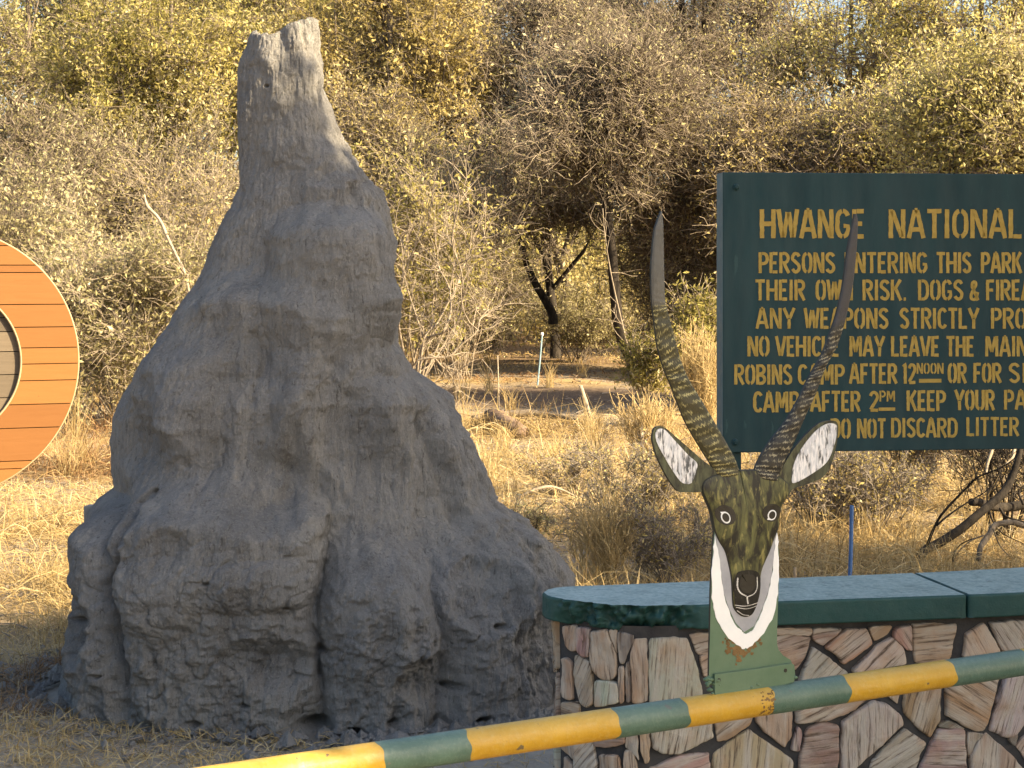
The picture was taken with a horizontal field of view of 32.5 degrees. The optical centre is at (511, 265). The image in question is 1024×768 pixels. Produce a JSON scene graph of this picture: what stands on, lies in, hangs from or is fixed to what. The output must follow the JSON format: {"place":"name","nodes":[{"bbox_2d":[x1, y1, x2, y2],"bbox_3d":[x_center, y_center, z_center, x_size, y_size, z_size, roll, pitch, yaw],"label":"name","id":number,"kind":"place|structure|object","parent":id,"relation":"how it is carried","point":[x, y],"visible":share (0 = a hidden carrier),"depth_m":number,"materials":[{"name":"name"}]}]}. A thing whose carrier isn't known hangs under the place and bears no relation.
{"place":"outdoors","nodes":[
{"label":"outdoors","id":0,"kind":"place"},
{"bbox_2d":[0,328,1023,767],"bbox_3d":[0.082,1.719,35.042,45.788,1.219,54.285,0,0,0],"label":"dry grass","id":1,"kind":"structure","parent":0,"point":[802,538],"depth_m":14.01,"materials":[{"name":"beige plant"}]},
{"bbox_2d":[968,485,1023,522],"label":"dead branch","id":2,"kind":"object","parent":1,"relation":"on","point":[1002,508],"visible":0.83,"depth_m":13.89,"materials":[{"name":"wood"}]},
{"bbox_2d":[0,272,1023,767],"bbox_3d":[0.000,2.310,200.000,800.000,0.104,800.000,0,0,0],"label":"ground","id":3,"kind":"structure","parent":0,"point":[602,384],"depth_m":17.64,"materials":[{"name":"soil"}]},
{"bbox_2d":[0,240,79,483],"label":"cable drum","id":4,"kind":"object","parent":3,"relation":"on","point":[39,360],"visible":1,"depth_m":17.60,"materials":[{"name":"orange wood"}]},
{"bbox_2d":[0,0,141,159],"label":"tree","id":5,"kind":"object","parent":3,"relation":"on","point":[17,60],"visible":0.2,"depth_m":45.52,"materials":[{"name":"green plant"}]},
{"bbox_2d":[0,109,156,376],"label":"shrub","id":6,"kind":"object","parent":3,"relation":"on","point":[9,234],"visible":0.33,"depth_m":26.65,"materials":[{"name":"green plant"}]},
{"bbox_2d":[0,75,161,310],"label":"tree","id":7,"kind":"object","parent":3,"relation":"on","point":[18,124],"visible":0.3,"depth_m":32.54,"materials":[{"name":"green plant"}]},
{"bbox_2d":[84,504,92,521],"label":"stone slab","id":8,"kind":"structure","parent":3,"relation":"on","point":[87,508],"depth_m":10.00,"materials":[{"name":"grey stone"}]},
{"bbox_2d":[0,0,219,153],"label":"tree","id":9,"kind":"object","parent":3,"relation":"on","point":[49,10],"visible":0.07,"depth_m":53.16,"materials":[{"name":"green plant"}]},
{"bbox_2d":[16,154,231,432],"bbox_3d":[-5.518,0.758,24.687,4.858,4.747,4.166,0,0,0],"label":"shrub","id":10,"kind":"object","parent":3,"relation":"on","point":[101,351],"visible":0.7,"depth_m":24.48,"materials":[{"name":"green plant"}]},
{"bbox_2d":[61,209,221,412],"bbox_3d":[-4.644,0.739,25.977,3.630,3.256,3.020,0,0,37],"label":"shrub","id":11,"kind":"object","parent":3,"relation":"on","point":[154,231],"visible":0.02,"depth_m":26.22,"materials":[{"name":"green plant"}]},
{"bbox_2d":[46,78,239,317],"bbox_3d":[-7.261,-0.681,34.958,5.300,6.105,5.137,0,0,40],"label":"tree","id":12,"kind":"object","parent":3,"relation":"on","point":[199,148],"visible":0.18,"depth_m":34.48,"materials":[{"name":"green plant"}]},
{"bbox_2d":[13,0,284,183],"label":"tree","id":13,"kind":"object","parent":3,"relation":"on","point":[121,86],"visible":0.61,"depth_m":40.65,"materials":[{"name":"green plant"}]},
{"bbox_2d":[90,118,239,334],"bbox_3d":[-5.221,-0.065,29.121,3.764,4.808,3.455,0,0,0],"label":"shrub","id":14,"kind":"object","parent":3,"relation":"on","point":[213,215],"visible":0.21,"depth_m":28.85,"materials":[{"name":"beige plant"}]},
{"bbox_2d":[144,194,189,292],"bbox_3d":[-4.294,0.669,23.643,1.542,3.286,0.524,0,0,45],"label":"dead limb","id":15,"kind":"object","parent":3,"relation":"on","point":[148,207],"visible":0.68,"depth_m":23.98,"materials":[{"name":"brown wood"}]},
{"bbox_2d":[126,0,354,182],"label":"tree","id":16,"kind":"object","parent":3,"relation":"on","point":[229,149],"visible":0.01,"depth_m":54.74,"materials":[{"name":"green plant"}]},
{"bbox_2d":[156,0,395,157],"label":"tree","id":17,"kind":"object","parent":3,"relation":"on","point":[277,12],"visible":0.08,"depth_m":49.01,"materials":[{"name":"green plant"}]},
{"bbox_2d":[0,634,553,766],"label":"clay crumbs","id":18,"kind":"object","parent":3,"relation":"on","point":[347,736],"visible":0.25,"depth_m":8.64,"materials":[{"name":"soil"}]},
{"bbox_2d":[57,17,575,740],"bbox_3d":[-1.020,0.588,9.530,3.110,3.907,2.099,0,0,0],"label":"termite mound","id":19,"kind":"object","parent":3,"relation":"on","point":[301,517],"visible":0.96,"depth_m":8.94,"materials":[{"name":"soil"}]},
{"bbox_2d":[223,0,449,163],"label":"tree","id":20,"kind":"object","parent":3,"relation":"on","point":[355,55],"depth_m":54.44,"materials":[{"name":"green plant"}]},
{"bbox_2d":[237,48,476,248],"bbox_3d":[-3.288,-1.105,36.983,5.074,6.961,4.408,0,0,0],"label":"tree","id":21,"kind":"object","parent":3,"relation":"on","point":[376,116],"visible":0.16,"depth_m":36.67,"materials":[{"name":"green plant"}]},
{"bbox_2d":[0,5,716,345],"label":"woodland","id":22,"kind":"object","parent":3,"relation":"on","point":[581,268],"visible":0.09,"depth_m":54.88,"materials":[{"name":"green plant"}]},
{"bbox_2d":[258,0,518,223],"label":"tree","id":23,"kind":"object","parent":3,"relation":"on","point":[421,39],"visible":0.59,"depth_m":42.17,"materials":[{"name":"green plant"}]},
{"bbox_2d":[351,2,523,326],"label":"tree","id":24,"kind":"object","parent":3,"relation":"on","point":[480,21],"depth_m":56.43,"materials":[{"name":"green plant"}]},
{"bbox_2d":[375,0,541,350],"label":"tree","id":25,"kind":"object","parent":3,"relation":"on","point":[492,2],"visible":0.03,"depth_m":47.84,"materials":[{"name":"green plant"}]},
{"bbox_2d":[350,115,567,376],"bbox_3d":[-1.694,-0.220,33.198,5.489,5.120,4.481,0,0,0],"label":"shrub","id":26,"kind":"object","parent":3,"relation":"on","point":[428,238],"visible":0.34,"depth_m":32.62,"materials":[{"name":"pale twig"},{"name":"gold leaf"}]},
{"bbox_2d":[369,107,561,379],"bbox_3d":[-1.199,-0.498,35.972,4.910,5.674,4.389,0,0,32],"label":"shrub","id":27,"kind":"object","parent":3,"relation":"on","point":[465,348],"visible":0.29,"depth_m":35.61,"materials":[{"name":"brown plant"}]},
{"bbox_2d":[392,144,538,408],"bbox_3d":[-1.010,0.286,28.040,2.919,4.386,2.522,0,0,0],"label":"bare shrub","id":28,"kind":"object","parent":3,"relation":"on","point":[418,363],"visible":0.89,"depth_m":27.95,"materials":[{"name":"beige plant"}]},
{"bbox_2d":[497,356,499,409],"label":"dry stalk","id":29,"kind":"object","parent":3,"relation":"on","point":[498,382],"visible":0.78,"depth_m":27.80,"materials":[{"name":"beige plant"}]},
{"bbox_2d":[438,249,559,355],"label":"shrub","id":30,"kind":"object","parent":3,"relation":"on","point":[508,331],"visible":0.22,"depth_m":45.73,"materials":[{"name":"green plant"}]},
{"bbox_2d":[483,409,528,438],"bbox_3d":[-0.158,2.168,24.390,0.410,0.351,1.781,0,0,-13],"label":"log","id":31,"kind":"object","parent":3,"relation":"on","point":[500,416],"visible":0.64,"depth_m":23.78,"materials":[{"name":"brown wood"}]},
{"bbox_2d":[0,403,1023,630],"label":"tangled straw","id":32,"kind":"object","parent":3,"relation":"on","point":[538,499],"visible":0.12,"depth_m":13.96,"materials":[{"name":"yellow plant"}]},
{"bbox_2d":[421,72,624,323],"bbox_3d":[0.161,-1.531,39.968,5.640,5.724,5.922,0,0,0],"label":"tree","id":33,"kind":"object","parent":3,"relation":"on","point":[555,213],"visible":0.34,"depth_m":39.06,"materials":[{"name":"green plant"}]},
{"bbox_2d":[472,409,578,421],"bbox_3d":[0.242,2.224,25.998,1.646,0.169,0.562,0,0,13],"label":"fallen limb","id":34,"kind":"object","parent":3,"relation":"on","point":[536,413],"visible":0.45,"depth_m":26.13,"materials":[{"name":"brown wood"}]},
{"bbox_2d":[502,494,559,536],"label":"shrub","id":35,"kind":"object","parent":3,"relation":"on","point":[529,513],"visible":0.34,"depth_m":14.15,"materials":[{"name":"brown plant"}]},
{"bbox_2d":[537,332,543,384],"bbox_3d":[0.541,1.793,33.876,0.136,1.018,0.061,0,0,0],"label":"marker stake","id":36,"kind":"object","parent":3,"relation":"on","point":[542,333],"visible":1,"depth_m":33.86,"materials":[{"name":"white paint"}]},
{"bbox_2d":[511,485,574,502],"bbox_3d":[0.364,2.187,16.917,0.818,0.184,0.208,0,0,-33],"label":"fallen limb","id":37,"kind":"object","parent":3,"relation":"on","point":[546,486],"visible":0.71,"depth_m":16.77,"materials":[{"name":"beige wood"}]},
{"bbox_2d":[407,0,722,358],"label":"tree","id":38,"kind":"object","parent":3,"relation":"on","point":[535,11],"visible":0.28,"depth_m":43.42,"materials":[{"name":"green plant"}]},
{"bbox_2d":[510,433,631,497],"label":"shrub","id":39,"kind":"object","parent":3,"relation":"on","point":[555,472],"visible":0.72,"depth_m":17.47,"materials":[{"name":"yellow plant"}]},
{"bbox_2d":[521,275,645,363],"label":"shrub","id":40,"kind":"object","parent":3,"relation":"on","point":[572,324],"visible":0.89,"depth_m":41.70,"materials":[{"name":"green plant"}]},
{"bbox_2d":[579,385,590,416],"bbox_3d":[1.120,2.063,26.810,0.203,0.490,0.057,0,0,0],"label":"broken stick","id":41,"kind":"object","parent":3,"relation":"on","point":[584,398],"visible":0.71,"depth_m":26.79,"materials":[{"name":"brown wood"}]},
{"bbox_2d":[486,0,716,295],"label":"tree","id":42,"kind":"object","parent":3,"relation":"on","point":[563,254],"depth_m":54.08,"materials":[{"name":"green plant"}]},
{"bbox_2d":[553,469,653,584],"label":"tall grass","id":43,"kind":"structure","parent":3,"relation":"on","point":[599,537],"depth_m":12.36,"materials":[{"name":"plant"}]},
{"bbox_2d":[482,0,746,374],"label":"tree","id":44,"kind":"object","parent":3,"relation":"on","point":[625,109],"visible":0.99,"depth_m":34.56,"materials":[{"name":"brown plant"}]},
{"bbox_2d":[579,197,652,351],"bbox_3d":[2.158,0.572,34.126,1.403,3.803,1.123,0,0,-31],"label":"sapling","id":45,"kind":"object","parent":3,"relation":"on","point":[616,301],"visible":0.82,"depth_m":33.99,"materials":[{"name":"brown plant"}]},
{"bbox_2d":[545,478,712,582],"bbox_3d":[0.966,1.909,12.550,1.463,0.848,0.928,0,0,0],"label":"shrub","id":46,"kind":"object","parent":3,"relation":"on","point":[658,545],"visible":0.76,"depth_m":12.52,"materials":[{"name":"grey plant"}]},
{"bbox_2d":[557,427,707,522],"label":"shrub","id":47,"kind":"object","parent":3,"relation":"on","point":[662,481],"visible":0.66,"depth_m":15.35,"materials":[{"name":"grey plant"}]},
{"bbox_2d":[605,317,671,410],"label":"shrub","id":48,"kind":"object","parent":3,"relation":"on","point":[638,363],"visible":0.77,"depth_m":27.93,"materials":[{"name":"green plant"}]},
{"bbox_2d":[566,208,715,365],"bbox_3d":[3.594,0.270,38.896,4.207,4.368,4.153,0,0,-20],"label":"shrub","id":49,"kind":"object","parent":3,"relation":"on","point":[644,295],"visible":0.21,"depth_m":38.60,"materials":[{"name":"green plant"}]},
{"bbox_2d":[608,384,681,455],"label":"tall grass","id":50,"kind":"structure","parent":3,"relation":"on","point":[650,416],"depth_m":20.96,"materials":[{"name":"plant"}]},
{"bbox_2d":[545,0,802,323],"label":"tree","id":51,"kind":"object","parent":3,"relation":"on","point":[707,25],"visible":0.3,"depth_m":51.28,"materials":[{"name":"green plant"}]},
{"bbox_2d":[640,271,716,391],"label":"shrub","id":52,"kind":"object","parent":3,"relation":"on","point":[701,306],"visible":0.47,"depth_m":26.83,"materials":[{"name":"green plant"}]},
{"bbox_2d":[583,69,785,324],"bbox_3d":[4.003,-1.016,37.955,4.964,6.776,4.292,0,0,0],"label":"tree","id":53,"kind":"object","parent":3,"relation":"on","point":[702,263],"visible":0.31,"depth_m":37.22,"materials":[{"name":"green plant"}]},
{"bbox_2d":[654,317,716,419],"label":"tall grass","id":54,"kind":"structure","parent":3,"relation":"on","point":[706,386],"depth_m":24.87,"materials":[{"name":"plant"}]},
{"bbox_2d":[656,0,869,118],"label":"tree","id":55,"kind":"object","parent":3,"relation":"on","point":[756,7],"visible":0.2,"depth_m":54.48,"materials":[{"name":"green plant"}]},
{"bbox_2d":[542,567,1023,767],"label":"stone wall","id":56,"kind":"structure","parent":3,"relation":"on","point":[621,645],"depth_m":6.90,"materials":[{"name":"brown stone"}]},
{"bbox_2d":[667,32,906,254],"bbox_3d":[5.445,-1.219,36.168,5.187,7.172,4.447,0,0,0],"label":"tree","id":57,"kind":"object","parent":3,"relation":"on","point":[776,139],"visible":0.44,"depth_m":35.29,"materials":[{"name":"brown plant"}]},
{"bbox_2d":[741,451,892,537],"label":"shrub","id":58,"kind":"object","parent":3,"relation":"on","point":[804,490],"visible":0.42,"depth_m":14.86,"materials":[{"name":"green plant"}]},
{"bbox_2d":[705,0,967,137],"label":"tree","id":59,"kind":"object","parent":3,"relation":"on","point":[804,65],"visible":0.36,"depth_m":45.66,"materials":[{"name":"green plant"}]},
{"bbox_2d":[848,505,853,575],"bbox_3d":[2.308,1.968,12.000,0.047,0.665,0.029,0,0,0],"label":"marker post","id":60,"kind":"object","parent":3,"relation":"on","point":[850,561],"visible":0.6,"depth_m":11.99,"materials":[{"name":"blue metal"}]},
{"bbox_2d":[717,172,1023,468],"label":"park sign","id":61,"kind":"object","parent":3,"relation":"on","point":[928,353],"visible":0.98,"depth_m":7.98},
{"bbox_2d":[807,450,945,540],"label":"shrub","id":62,"kind":"object","parent":3,"relation":"on","point":[870,499],"visible":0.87,"depth_m":14.67,"materials":[{"name":"grey plant"}]},
{"bbox_2d":[810,40,984,172],"bbox_3d":[8.182,-1.056,35.011,5.102,6.864,4.708,0,0,44],"label":"tree","id":63,"kind":"object","parent":3,"relation":"on","point":[868,129],"visible":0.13,"depth_m":34.75,"materials":[{"name":"green plant"}]},
{"bbox_2d":[805,0,1023,109],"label":"tree","id":64,"kind":"object","parent":3,"relation":"on","point":[907,24],"visible":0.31,"depth_m":42.50,"materials":[{"name":"green plant"}]},
{"bbox_2d":[868,450,973,503],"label":"shrub","id":65,"kind":"object","parent":3,"relation":"on","point":[917,453],"visible":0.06,"depth_m":16.95,"materials":[{"name":"green plant"}]},
{"bbox_2d":[848,0,1023,173],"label":"tree","id":66,"kind":"object","parent":3,"relation":"on","point":[975,136],"visible":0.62,"depth_m":26.95,"materials":[{"name":"green plant"}]},
{"bbox_2d":[910,449,1023,570],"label":"dead branch","id":67,"kind":"object","parent":3,"relation":"on","point":[979,513],"visible":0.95,"depth_m":13.43,"materials":[{"name":"brown wood"}]},
{"bbox_2d":[953,519,1023,563],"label":"dead branch","id":68,"kind":"object","parent":67,"relation":"on","point":[987,536],"visible":0.88,"depth_m":13.09,"materials":[{"name":"grey wood"}]},
{"bbox_2d":[911,449,1023,512],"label":"shrub","id":69,"kind":"object","parent":3,"relation":"on","point":[966,458],"visible":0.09,"depth_m":16.41,"materials":[{"name":"brown plant"}]},
{"bbox_2d":[935,449,1023,538],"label":"shrub","id":70,"kind":"object","parent":3,"relation":"on","point":[996,455],"visible":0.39,"depth_m":14.72,"materials":[{"name":"brown plant"}]},
{"bbox_2d":[985,449,993,472],"bbox_3d":[3.929,1.563,14.450,0.036,0.275,0.153,0,0,44],"label":"bleached stick","id":71,"kind":"object","parent":70,"relation":"hanging from","point":[989,458],"visible":0.68,"depth_m":14.43,"materials":[{"name":"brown wood"}]},
{"bbox_2d":[1005,449,1015,463],"bbox_3d":[4.108,1.530,14.445,0.166,0.208,0.041,0,0,-44],"label":"bleached stick","id":72,"kind":"object","parent":70,"relation":"hanging from","point":[1013,454],"visible":0.6,"depth_m":14.43,"materials":[{"name":"brown wood"}]},
{"bbox_2d":[0,0,1023,230],"label":"sky","id":73,"kind":"structure","parent":0,"point":[835,1],"materials":[{"name":"white"}]},
{"bbox_2d":[195,648,1023,767],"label":"boom gate","id":74,"kind":"structure","parent":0,"point":[477,743],"depth_m":4.93,"materials":[{"name":"yellow metal"}]},
{"bbox_2d":[650,211,857,694],"bbox_3d":[0.725,0.545,5.161,0.751,1.406,0.029,0,0,-29],"label":"antelope head","id":75,"kind":"object","parent":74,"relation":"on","point":[744,506],"visible":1,"depth_m":5.12}
]}

